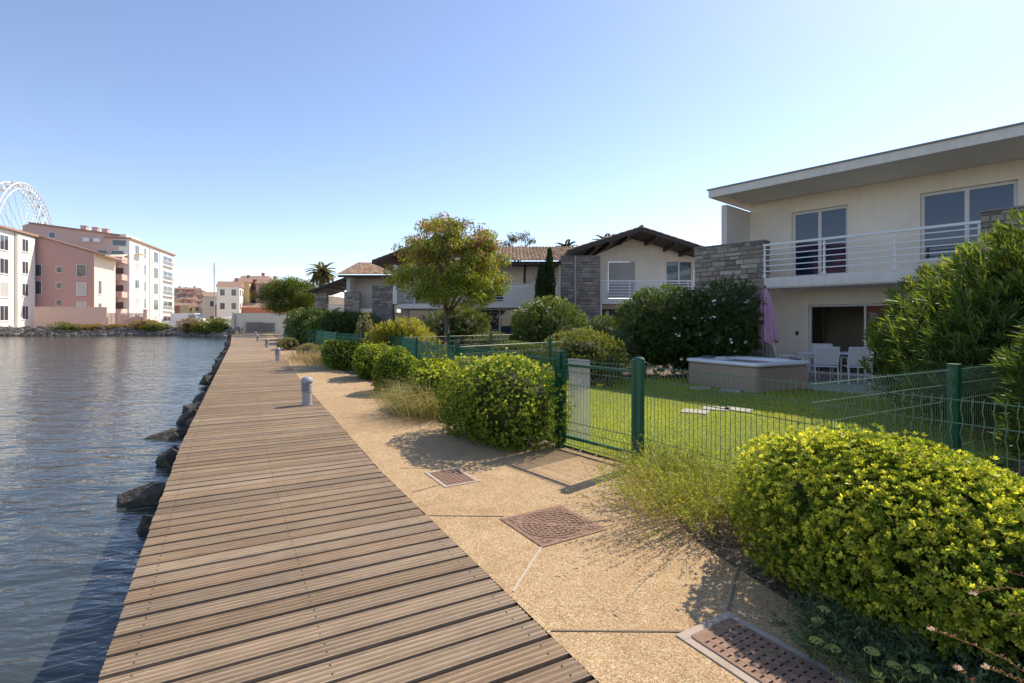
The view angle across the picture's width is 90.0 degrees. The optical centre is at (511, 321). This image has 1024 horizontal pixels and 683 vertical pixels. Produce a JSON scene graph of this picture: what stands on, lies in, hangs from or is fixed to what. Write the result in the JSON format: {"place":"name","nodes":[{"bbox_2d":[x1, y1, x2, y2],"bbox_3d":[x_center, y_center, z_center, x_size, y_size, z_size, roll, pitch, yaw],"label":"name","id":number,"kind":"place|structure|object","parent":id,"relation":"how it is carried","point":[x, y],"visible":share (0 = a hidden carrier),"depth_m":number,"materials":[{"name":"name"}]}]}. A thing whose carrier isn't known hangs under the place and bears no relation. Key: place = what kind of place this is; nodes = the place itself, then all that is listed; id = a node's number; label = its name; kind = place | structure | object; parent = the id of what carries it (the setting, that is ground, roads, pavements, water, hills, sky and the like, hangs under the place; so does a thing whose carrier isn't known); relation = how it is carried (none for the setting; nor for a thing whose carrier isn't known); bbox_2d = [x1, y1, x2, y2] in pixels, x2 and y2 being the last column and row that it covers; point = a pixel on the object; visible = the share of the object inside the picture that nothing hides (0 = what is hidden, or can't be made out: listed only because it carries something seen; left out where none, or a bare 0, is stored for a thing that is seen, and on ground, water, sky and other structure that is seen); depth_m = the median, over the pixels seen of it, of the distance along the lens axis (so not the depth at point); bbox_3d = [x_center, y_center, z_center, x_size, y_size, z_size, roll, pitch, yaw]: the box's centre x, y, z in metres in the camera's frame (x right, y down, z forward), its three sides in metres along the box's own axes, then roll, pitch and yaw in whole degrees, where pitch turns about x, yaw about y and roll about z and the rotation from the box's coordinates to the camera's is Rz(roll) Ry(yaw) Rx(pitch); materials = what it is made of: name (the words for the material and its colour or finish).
{"place":"outdoors","nodes":[
{"label":"outdoors","id":0,"kind":"place"},
{"bbox_2d":[0,336,226,682],"bbox_3d":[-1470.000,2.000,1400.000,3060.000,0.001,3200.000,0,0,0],"label":"water","id":1,"kind":"structure","parent":0,"point":[82,418],"depth_m":6.67,"materials":[{"name":"blue liquid"}]},
{"bbox_2d":[116,482,166,506],"bbox_3d":[-3.968,1.992,5.750,0.788,0.397,0.356,2,0,-23],"label":"rock","id":2,"kind":"object","parent":1,"relation":"in","point":[150,493],"visible":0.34,"depth_m":5.61,"materials":[{"name":"grey stone"}]},
{"bbox_2d":[136,514,154,532],"bbox_3d":[-3.504,2.022,4.958,0.152,0.296,0.233,0,0,-1],"label":"rock","id":3,"kind":"object","parent":1,"relation":"in","point":[145,523],"visible":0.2,"depth_m":4.91,"materials":[{"name":"grey stone"}]},
{"bbox_2d":[144,428,187,438],"bbox_3d":[-6.044,2.012,8.938,0.760,0.268,0.448,-6,7,-11],"label":"rock","id":4,"kind":"object","parent":1,"relation":"in","point":[174,433],"visible":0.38,"depth_m":8.85,"materials":[{"name":"grey stone"}]},
{"bbox_2d":[155,445,178,467],"bbox_3d":[-4.770,1.955,7.232,0.383,0.420,0.329,0,0,25],"label":"rock","id":5,"kind":"object","parent":1,"relation":"in","point":[166,458],"visible":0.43,"depth_m":7.11,"materials":[{"name":"grey stone"}]},
{"bbox_2d":[176,405,198,424],"bbox_3d":[-6.284,1.884,10.127,0.590,0.454,0.652,-1,-5,-43],"label":"rock","id":6,"kind":"object","parent":1,"relation":"in","point":[189,413],"visible":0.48,"depth_m":9.97,"materials":[{"name":"grey stone"}]},
{"bbox_2d":[309,277,345,312],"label":"gabled porch house","id":7,"kind":"structure","parent":0,"point":[323,293],"depth_m":44.99,"materials":[{"name":"stone"}]},
{"bbox_2d":[337,262,400,327],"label":"tile roofed house","id":8,"kind":"structure","parent":0,"point":[358,295],"depth_m":41.06,"materials":[{"name":"white paint"}]},
{"bbox_2d":[0,0,1023,298],"label":"sky","id":9,"kind":"structure","parent":0,"point":[279,138],"materials":[{"name":"blue"}]},
{"bbox_2d":[58,333,1023,682],"bbox_3d":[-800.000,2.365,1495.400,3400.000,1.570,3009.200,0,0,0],"label":"ground","id":10,"kind":"structure","parent":0,"point":[722,535],"depth_m":3.70,"materials":[{"name":"soil"}]},
{"bbox_2d":[0,181,51,229],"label":"ferris wheel","id":11,"kind":"object","parent":10,"relation":"on","point":[15,185],"visible":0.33,"depth_m":190.00,"materials":[{"name":"white metal"}]},
{"bbox_2d":[46,321,86,330],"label":"shore shrub","id":12,"kind":"object","parent":10,"relation":"on","point":[67,326],"visible":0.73,"depth_m":73.78,"materials":[{"name":"green plant"}]},
{"bbox_2d":[72,323,112,331],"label":"shore shrub","id":13,"kind":"object","parent":10,"relation":"on","point":[93,326],"visible":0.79,"depth_m":74.36,"materials":[{"name":"green plant"}]},
{"bbox_2d":[0,325,241,337],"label":"shore stones","id":14,"kind":"object","parent":10,"relation":"on","point":[41,331],"visible":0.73,"depth_m":73.14,"materials":[{"name":"grey stone"}]},
{"bbox_2d":[175,318,207,332],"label":"shore shrub","id":15,"kind":"object","parent":14,"relation":"on","point":[187,325],"visible":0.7,"depth_m":72.44,"materials":[{"name":"green plant"}]},
{"bbox_2d":[199,317,231,332],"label":"shore shrub","id":16,"kind":"object","parent":14,"relation":"on","point":[216,324],"visible":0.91,"depth_m":68.36,"materials":[{"name":"green plant"}]},
{"bbox_2d":[136,322,172,331],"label":"shore shrub","id":17,"kind":"object","parent":10,"relation":"on","point":[157,326],"visible":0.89,"depth_m":74.88,"materials":[{"name":"green plant"}]},
{"bbox_2d":[201,292,216,318],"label":"waterside house","id":18,"kind":"structure","parent":10,"relation":"on","point":[206,303],"depth_m":145.47,"materials":[{"name":"grey paint"}]},
{"bbox_2d":[235,314,274,332],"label":"dark gate","id":19,"kind":"structure","parent":10,"relation":"on","point":[257,326],"depth_m":68.81,"materials":[{"name":"metal"}]},
{"bbox_2d":[240,273,270,302],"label":"waterside house","id":20,"kind":"structure","parent":10,"relation":"on","point":[256,278],"depth_m":135.97,"materials":[{"name":"grey"}]},
{"bbox_2d":[232,313,299,333],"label":"white wall","id":21,"kind":"structure","parent":10,"relation":"on","point":[243,318],"depth_m":69.11,"materials":[{"name":"white paint"}]},
{"bbox_2d":[276,337,299,348],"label":"garden shrub","id":22,"kind":"object","parent":10,"relation":"on","point":[287,343],"visible":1,"depth_m":28.36,"materials":[{"name":"green plant"}]},
{"bbox_2d":[250,276,330,317],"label":"pine tree","id":23,"kind":"object","parent":10,"relation":"on","point":[287,294],"visible":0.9,"depth_m":58.28,"materials":[{"name":"green plant"}]},
{"bbox_2d":[266,346,321,365],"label":"dry grass","id":24,"kind":"structure","parent":10,"relation":"on","point":[293,357],"depth_m":20.33,"materials":[{"name":"beige plant"}]},
{"bbox_2d":[276,351,323,365],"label":"dry grass","id":25,"kind":"structure","parent":10,"relation":"on","point":[317,361],"depth_m":18.59,"materials":[{"name":"beige plant"}]},
{"bbox_2d":[282,306,339,344],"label":"hedge","id":26,"kind":"object","parent":10,"relation":"on","point":[306,314],"visible":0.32,"depth_m":35.38,"materials":[{"name":"green plant"}]},
{"bbox_2d":[305,262,337,286],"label":"palm tree","id":27,"kind":"object","parent":10,"relation":"on","point":[322,275],"visible":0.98,"depth_m":54.45,"materials":[{"name":"green plant"}]},
{"bbox_2d":[294,310,384,343],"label":"hedge","id":28,"kind":"object","parent":10,"relation":"on","point":[344,323],"visible":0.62,"depth_m":30.36,"materials":[{"name":"green plant"}]},
{"bbox_2d":[318,336,363,369],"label":"clipped bush","id":29,"kind":"object","parent":10,"relation":"on","point":[336,353],"visible":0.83,"depth_m":16.82,"materials":[{"name":"green plant"}]},
{"bbox_2d":[98,335,598,682],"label":"boardwalk","id":30,"kind":"structure","parent":10,"relation":"on","point":[290,538],"depth_m":3.13,"materials":[{"name":"brown wood"}]},
{"bbox_2d":[301,376,312,405],"bbox_3d":[-3.838,1.284,9.585,0.220,0.533,0.220,0,0,0],"label":"bollard light","id":31,"kind":"object","parent":30,"relation":"on","point":[307,386],"visible":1,"depth_m":9.51,"materials":[{"name":"grey metal"}]},
{"bbox_2d":[354,311,373,342],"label":"garden shrub","id":32,"kind":"object","parent":10,"relation":"on","point":[363,328],"visible":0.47,"depth_m":26.30,"materials":[{"name":"green plant"}]},
{"bbox_2d":[351,341,391,378],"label":"clipped bush","id":33,"kind":"object","parent":10,"relation":"on","point":[362,362],"visible":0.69,"depth_m":13.76,"materials":[{"name":"green plant"}]},
{"bbox_2d":[371,345,421,392],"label":"clipped bush","id":34,"kind":"object","parent":10,"relation":"on","point":[394,362],"visible":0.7,"depth_m":11.02,"materials":[{"name":"green plant"}]},
{"bbox_2d":[341,368,458,422],"bbox_3d":[-1.383,1.161,8.676,3.264,0.783,3.697,0,0,0],"label":"lavender clump","id":35,"kind":"object","parent":10,"relation":"on","point":[407,405],"visible":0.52,"depth_m":8.27,"materials":[{"name":"green plant"}]},
{"bbox_2d":[362,315,449,364],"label":"garden shrub","id":36,"kind":"object","parent":10,"relation":"on","point":[403,328],"visible":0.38,"depth_m":16.47,"materials":[{"name":"green plant"}]},
{"bbox_2d":[284,326,554,438],"bbox_3d":[-10.320,0.991,27.916,0.805,1.218,48.080,0,0,-28],"label":"fence","id":37,"kind":"object","parent":10,"relation":"on","point":[322,335],"visible":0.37,"depth_m":12.56,"materials":[{"name":"green metal"}]},
{"bbox_2d":[554,350,644,468],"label":"garden gate","id":38,"kind":"structure","parent":37,"relation":"attached to","point":[637,371],"depth_m":5.80,"materials":[{"name":"green metal"}]},
{"bbox_2d":[372,235,470,337],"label":"gabled house","id":39,"kind":"structure","parent":10,"relation":"on","point":[387,301],"depth_m":32.95,"materials":[{"name":"white paint"}]},
{"bbox_2d":[408,310,442,333],"bbox_3d":[-4.450,0.350,35.110,5.294,2.394,0.060,0,0,0],"label":"window","id":40,"kind":"structure","parent":39,"relation":"in","point":[421,314],"depth_m":35.10,"materials":[{"name":"grey glass"}]},
{"bbox_2d":[406,352,463,402],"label":"clipped bush","id":41,"kind":"object","parent":10,"relation":"on","point":[433,371],"visible":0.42,"depth_m":9.10,"materials":[{"name":"green plant"}]},
{"bbox_2d":[381,211,513,354],"bbox_3d":[-2.537,-1.432,20.385,5.226,6.073,4.084,0,0,0],"label":"spreading tree","id":42,"kind":"object","parent":10,"relation":"on","point":[471,276],"visible":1,"depth_m":19.46,"materials":[{"name":"green plant"}]},
{"bbox_2d":[423,305,492,355],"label":"garden shrub","id":43,"kind":"object","parent":10,"relation":"on","point":[462,325],"visible":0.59,"depth_m":22.07,"materials":[{"name":"green plant"}]},
{"bbox_2d":[407,333,510,365],"bbox_3d":[-1.039,0.991,18.187,0.072,1.218,6.800,0,0,42],"label":"fence","id":44,"kind":"object","parent":10,"relation":"on","point":[449,336],"visible":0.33,"depth_m":17.59,"materials":[{"name":"green metal"}]},
{"bbox_2d":[464,331,513,358],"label":"garden shrub","id":45,"kind":"object","parent":10,"relation":"on","point":[497,335],"visible":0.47,"depth_m":19.31,"materials":[{"name":"green plant"}]},
{"bbox_2d":[434,347,575,452],"bbox_3d":[-0.168,0.961,6.859,1.467,1.286,2.309,0,0,-32],"label":"clipped bush","id":46,"kind":"object","parent":10,"relation":"on","point":[491,396],"visible":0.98,"depth_m":6.29,"materials":[{"name":"green plant"}]},
{"bbox_2d":[434,246,575,339],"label":"tile roofed house","id":47,"kind":"structure","parent":10,"relation":"on","point":[503,308],"depth_m":33.20,"materials":[{"name":"white paint"}]},
{"bbox_2d":[451,309,533,339],"bbox_3d":[-0.800,0.350,33.310,6.394,2.394,0.060,0,0,0],"label":"window","id":48,"kind":"structure","parent":47,"relation":"in","point":[501,319],"depth_m":33.31,"materials":[{"name":"grey glass"}]},
{"bbox_2d":[487,340,547,369],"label":"garden shrub","id":49,"kind":"object","parent":10,"relation":"on","point":[520,350],"visible":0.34,"depth_m":14.99,"materials":[{"name":"green plant"}]},
{"bbox_2d":[499,230,535,260],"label":"background tree","id":50,"kind":"object","parent":10,"relation":"on","point":[513,239],"visible":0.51,"depth_m":45.75,"materials":[{"name":"green plant"}]},
{"bbox_2d":[459,336,611,383],"bbox_3d":[0.866,0.991,11.882,0.070,1.218,5.671,0,0,41],"label":"fence","id":51,"kind":"object","parent":10,"relation":"on","point":[549,348],"visible":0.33,"depth_m":11.75,"materials":[{"name":"green metal"}]},
{"bbox_2d":[534,262,549,314],"bbox_3d":[1.520,-0.761,26.204,0.920,4.722,0.898,0,0,0],"label":"cypress","id":52,"kind":"object","parent":10,"relation":"on","point":[541,285],"visible":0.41,"depth_m":26.02,"materials":[{"name":"green plant"}]},
{"bbox_2d":[507,294,593,363],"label":"oleander","id":53,"kind":"object","parent":10,"relation":"on","point":[538,328],"visible":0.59,"depth_m":16.86,"materials":[{"name":"green plant"}]},
{"bbox_2d":[544,247,556,310],"bbox_3d":[1.947,-1.160,26.497,0.794,5.521,0.801,0,0,44],"label":"cypress","id":54,"kind":"object","parent":10,"relation":"on","point":[549,270],"visible":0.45,"depth_m":26.31,"materials":[{"name":"green plant"}]},
{"bbox_2d":[539,326,630,383],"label":"garden shrub","id":55,"kind":"object","parent":10,"relation":"on","point":[588,349],"visible":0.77,"depth_m":12.51,"materials":[{"name":"green plant"}]},
{"bbox_2d":[587,313,628,349],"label":"garden shrub","id":56,"kind":"object","parent":10,"relation":"on","point":[603,326],"visible":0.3,"depth_m":20.23,"materials":[{"name":"green plant"}]},
{"bbox_2d":[593,352,626,386],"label":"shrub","id":57,"kind":"object","parent":10,"relation":"on","point":[609,374],"visible":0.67,"depth_m":12.34,"materials":[{"name":"green plant"}]},
{"bbox_2d":[597,328,636,377],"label":"shrub","id":58,"kind":"object","parent":10,"relation":"on","point":[621,337],"visible":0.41,"depth_m":14.29,"materials":[{"name":"green plant"}]},
{"bbox_2d":[595,432,724,485],"bbox_3d":[1.509,1.340,5.044,1.366,0.423,1.488,0,0,0],"label":"gaura plant","id":59,"kind":"object","parent":10,"relation":"on","point":[658,459],"visible":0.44,"depth_m":5.04,"materials":[{"name":"green plant"}]},
{"bbox_2d":[613,282,709,377],"bbox_3d":[4.320,0.212,14.832,3.087,2.791,2.600,0,0,0],"label":"oleander","id":60,"kind":"object","parent":10,"relation":"on","point":[654,330],"visible":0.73,"depth_m":14.27,"materials":[{"name":"green plant"}]},
{"bbox_2d":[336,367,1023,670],"bbox_3d":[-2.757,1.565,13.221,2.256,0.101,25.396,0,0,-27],"label":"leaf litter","id":61,"kind":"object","parent":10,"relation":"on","point":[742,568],"visible":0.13,"depth_m":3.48,"materials":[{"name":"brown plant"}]},
{"bbox_2d":[559,434,811,552],"bbox_3d":[1.592,1.264,4.187,2.715,0.576,2.229,0,0,-20],"label":"gaura plant","id":62,"kind":"object","parent":10,"relation":"on","point":[690,497],"visible":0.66,"depth_m":4.01,"materials":[{"name":"green plant"}]},
{"bbox_2d":[676,273,768,369],"bbox_3d":[5.775,0.087,14.243,2.585,2.973,1.935,0,0,0],"label":"oleander","id":63,"kind":"object","parent":10,"relation":"on","point":[725,325],"visible":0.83,"depth_m":13.72,"materials":[{"name":"green plant"}]},
{"bbox_2d":[684,459,800,547],"bbox_3d":[1.944,1.307,3.853,1.562,0.489,1.400,0,0,34],"label":"gaura plant","id":64,"kind":"object","parent":10,"relation":"on","point":[727,467],"visible":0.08,"depth_m":3.80,"materials":[{"name":"green plant"}]},
{"bbox_2d":[645,365,1023,492],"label":"fence","id":65,"kind":"object","parent":10,"relation":"on","point":[846,407],"visible":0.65,"depth_m":4.07,"materials":[{"name":"green metal"}]},
{"bbox_2d":[804,373,934,400],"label":"terrace","id":66,"kind":"structure","parent":10,"relation":"on","point":[822,377],"depth_m":12.65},
{"bbox_2d":[757,285,778,356],"bbox_3d":[6.877,0.275,13.787,0.634,2.550,0.561,0,0,0],"label":"closed parasol","id":67,"kind":"object","parent":66,"relation":"on","point":[768,331],"visible":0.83,"depth_m":13.67,"materials":[{"name":"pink fabric"}]},
{"bbox_2d":[807,347,839,383],"bbox_3d":[7.791,1.064,12.816,0.548,0.917,0.679,0,0,14],"label":"garden chair","id":68,"kind":"object","parent":66,"relation":"on","point":[826,357],"visible":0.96,"depth_m":12.56,"materials":[{"name":"plastic"}]},
{"bbox_2d":[840,347,873,384],"bbox_3d":[8.509,1.064,12.626,0.548,0.917,0.679,0,0,18],"label":"garden chair","id":69,"kind":"object","parent":66,"relation":"on","point":[854,354],"visible":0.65,"depth_m":12.41,"materials":[{"name":"plastic"}]},
{"bbox_2d":[728,422,1023,682],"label":"clipped bush","id":70,"kind":"object","parent":10,"relation":"on","point":[922,533],"visible":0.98,"depth_m":2.50,"materials":[{"name":"green plant"}]},
{"bbox_2d":[927,625,1023,671],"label":"flower stem","id":71,"kind":"object","parent":70,"relation":"attached to","point":[930,628],"visible":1,"depth_m":1.83,"materials":[{"name":"plant"}]},
{"bbox_2d":[771,594,1023,682],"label":"samphire plant","id":72,"kind":"object","parent":10,"relation":"on","point":[908,653],"visible":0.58,"depth_m":2.21,"materials":[{"name":"green plant"}]},
{"bbox_2d":[812,363,1023,469],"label":"fence","id":73,"kind":"object","parent":10,"relation":"on","point":[954,380],"visible":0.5,"depth_m":5.00,"materials":[{"name":"green metal"}]},
{"bbox_2d":[856,252,1006,407],"bbox_3d":[7.613,0.217,8.700,3.419,2.854,3.034,0,0,0],"label":"oleander","id":74,"kind":"object","parent":10,"relation":"on","point":[873,333],"visible":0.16,"depth_m":8.88,"materials":[{"name":"green plant"}]},
{"bbox_2d":[877,201,1023,428],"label":"oleander","id":75,"kind":"object","parent":10,"relation":"on","point":[998,259],"visible":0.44,"depth_m":7.21,"materials":[{"name":"green plant"}]},
{"bbox_2d":[899,272,1023,430],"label":"oleander","id":76,"kind":"object","parent":10,"relation":"on","point":[971,356],"visible":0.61,"depth_m":6.64,"materials":[{"name":"green plant"}]},
{"bbox_2d":[901,630,1023,682],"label":"samphire plant","id":77,"kind":"object","parent":10,"relation":"on","point":[988,676],"visible":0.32,"depth_m":2.08,"materials":[{"name":"green plant"}]},
{"bbox_2d":[980,319,1023,471],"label":"oleander","id":78,"kind":"object","parent":10,"relation":"on","point":[1015,384],"visible":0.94,"depth_m":4.98,"materials":[{"name":"green plant"}]},
{"bbox_2d":[265,334,904,682],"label":"path","id":79,"kind":"structure","parent":0,"point":[614,603],"depth_m":3.45,"materials":[{"name":"beige concrete"}]},
{"bbox_2d":[425,467,479,487],"bbox_3d":[-0.605,1.563,5.130,0.370,0.034,0.540,0,0,-30],"label":"inspection cover","id":80,"kind":"object","parent":79,"relation":"on","point":[450,477],"visible":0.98,"depth_m":5.10,"materials":[{"name":"metal"}]},
{"bbox_2d":[500,505,607,547],"bbox_3d":[0.310,1.562,3.930,0.590,0.036,0.590,0,0,-31],"label":"manhole cover","id":81,"kind":"object","parent":79,"relation":"on","point":[546,527],"visible":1,"depth_m":3.89,"materials":[{"name":"metal"}]},
{"bbox_2d":[676,611,852,682],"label":"drain grate","id":82,"kind":"object","parent":79,"relation":"on","point":[738,647],"visible":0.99,"depth_m":2.38,"materials":[{"name":"metal"}]},
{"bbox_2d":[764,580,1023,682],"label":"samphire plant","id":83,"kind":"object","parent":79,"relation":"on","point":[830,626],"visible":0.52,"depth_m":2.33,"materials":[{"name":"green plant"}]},
{"bbox_2d":[809,605,930,682],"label":"samphire flowers","id":84,"kind":"object","parent":83,"relation":"attached to","point":[893,664],"visible":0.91,"depth_m":2.16,"materials":[{"name":"green plant"}]},
{"bbox_2d":[557,225,702,348],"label":"gabled house","id":85,"kind":"structure","parent":0,"point":[596,274],"depth_m":27.99,"materials":[{"name":"white paint"}]},
{"bbox_2d":[666,261,691,297],"bbox_3d":[9.380,-2.400,28.865,1.514,2.094,0.170,0,0,0],"label":"window","id":86,"kind":"structure","parent":85,"relation":"in","point":[674,269],"depth_m":28.92,"materials":[{"name":"white glass"}]},
{"bbox_2d":[539,377,1022,508],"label":"lawn","id":87,"kind":"structure","parent":0,"point":[687,418],"depth_m":8.10,"materials":[{"name":"green plant"}]},
{"bbox_2d":[522,369,587,397],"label":"garden shrub","id":88,"kind":"object","parent":87,"relation":"on","point":[550,372],"visible":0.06,"depth_m":9.80,"materials":[{"name":"green plant"}]},
{"bbox_2d":[686,355,809,392],"bbox_3d":[5.734,1.210,12.549,2.000,0.720,2.100,0,0,-28],"label":"hot tub","id":89,"kind":"object","parent":87,"relation":"on","point":[793,369],"visible":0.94,"depth_m":11.84,"materials":[{"name":"plastic"}]},
{"bbox_2d":[693,122,1023,378],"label":"modern house","id":90,"kind":"structure","parent":0,"point":[828,253],"depth_m":14.13,"materials":[{"name":"paint"}]},
{"bbox_2d":[793,205,847,275],"bbox_3d":[9.165,-2.350,15.223,0.060,1.994,1.494,0,0,-41],"label":"window","id":91,"kind":"structure","parent":90,"relation":"in","point":[827,222],"depth_m":15.19,"materials":[{"name":"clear glass"}]},
{"bbox_2d":[809,304,893,376],"bbox_3d":[9.903,0.492,14.401,0.078,1.995,2.782,0,0,-41],"label":"sliding door","id":92,"kind":"structure","parent":90,"relation":"in","point":[865,305],"depth_m":14.95,"materials":[{"name":"white metal"}]},
{"bbox_2d":[921,180,1017,261],"bbox_3d":[11.343,-2.460,12.759,0.060,1.774,1.814,0,0,-41],"label":"window","id":93,"kind":"structure","parent":90,"relation":"in","point":[962,204],"depth_m":12.90,"materials":[{"name":"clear glass"}]},
{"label":"quay","id":94,"kind":"structure","parent":0,"visible":0},
{"bbox_2d":[0,225,38,326],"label":"apartment block","id":95,"kind":"structure","parent":94,"relation":"on","point":[17,276],"depth_m":77.57,"materials":[{"name":"white paint"}]},
{"bbox_2d":[34,307,107,326],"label":"quay wall","id":96,"kind":"structure","parent":94,"relation":"on","point":[43,316],"depth_m":79.16,"materials":[{"name":"pink paint"}]},
{"bbox_2d":[21,230,126,323],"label":"apartment block","id":97,"kind":"structure","parent":94,"relation":"on","point":[68,275],"depth_m":84.11,"materials":[{"name":"pink paint"}]},
{"bbox_2d":[76,282,86,295],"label":"window","id":98,"kind":"structure","parent":97,"relation":"in","point":[81,287],"depth_m":84.42,"materials":[{"name":"white glass"}]},
{"bbox_2d":[22,222,175,322],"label":"apartment block","id":99,"kind":"structure","parent":94,"relation":"on","point":[144,276],"depth_m":99.32,"materials":[{"name":"white paint"}]},
{"bbox_2d":[108,309,148,326],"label":"slatted fence","id":100,"kind":"object","parent":94,"relation":"on","point":[119,316],"visible":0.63,"depth_m":81.64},
{"bbox_2d":[170,313,207,322],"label":"parked van","id":101,"kind":"object","parent":94,"relation":"on","point":[174,317],"visible":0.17,"depth_m":87.02,"materials":[{"name":"white paint"}]},
{"bbox_2d":[215,278,244,322],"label":"waterside house","id":102,"kind":"structure","parent":94,"relation":"on","point":[233,302],"depth_m":125.83,"materials":[{"name":"grey paint"}]},
{"bbox_2d":[233,275,252,302],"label":"waterside house","id":103,"kind":"structure","parent":94,"relation":"on","point":[247,281],"depth_m":132.21,"materials":[{"name":"grey"}]},
{"bbox_2d":[215,300,285,316],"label":"waterside house","id":104,"kind":"structure","parent":94,"relation":"on","point":[251,308],"depth_m":129.24,"materials":[{"name":"grey"}]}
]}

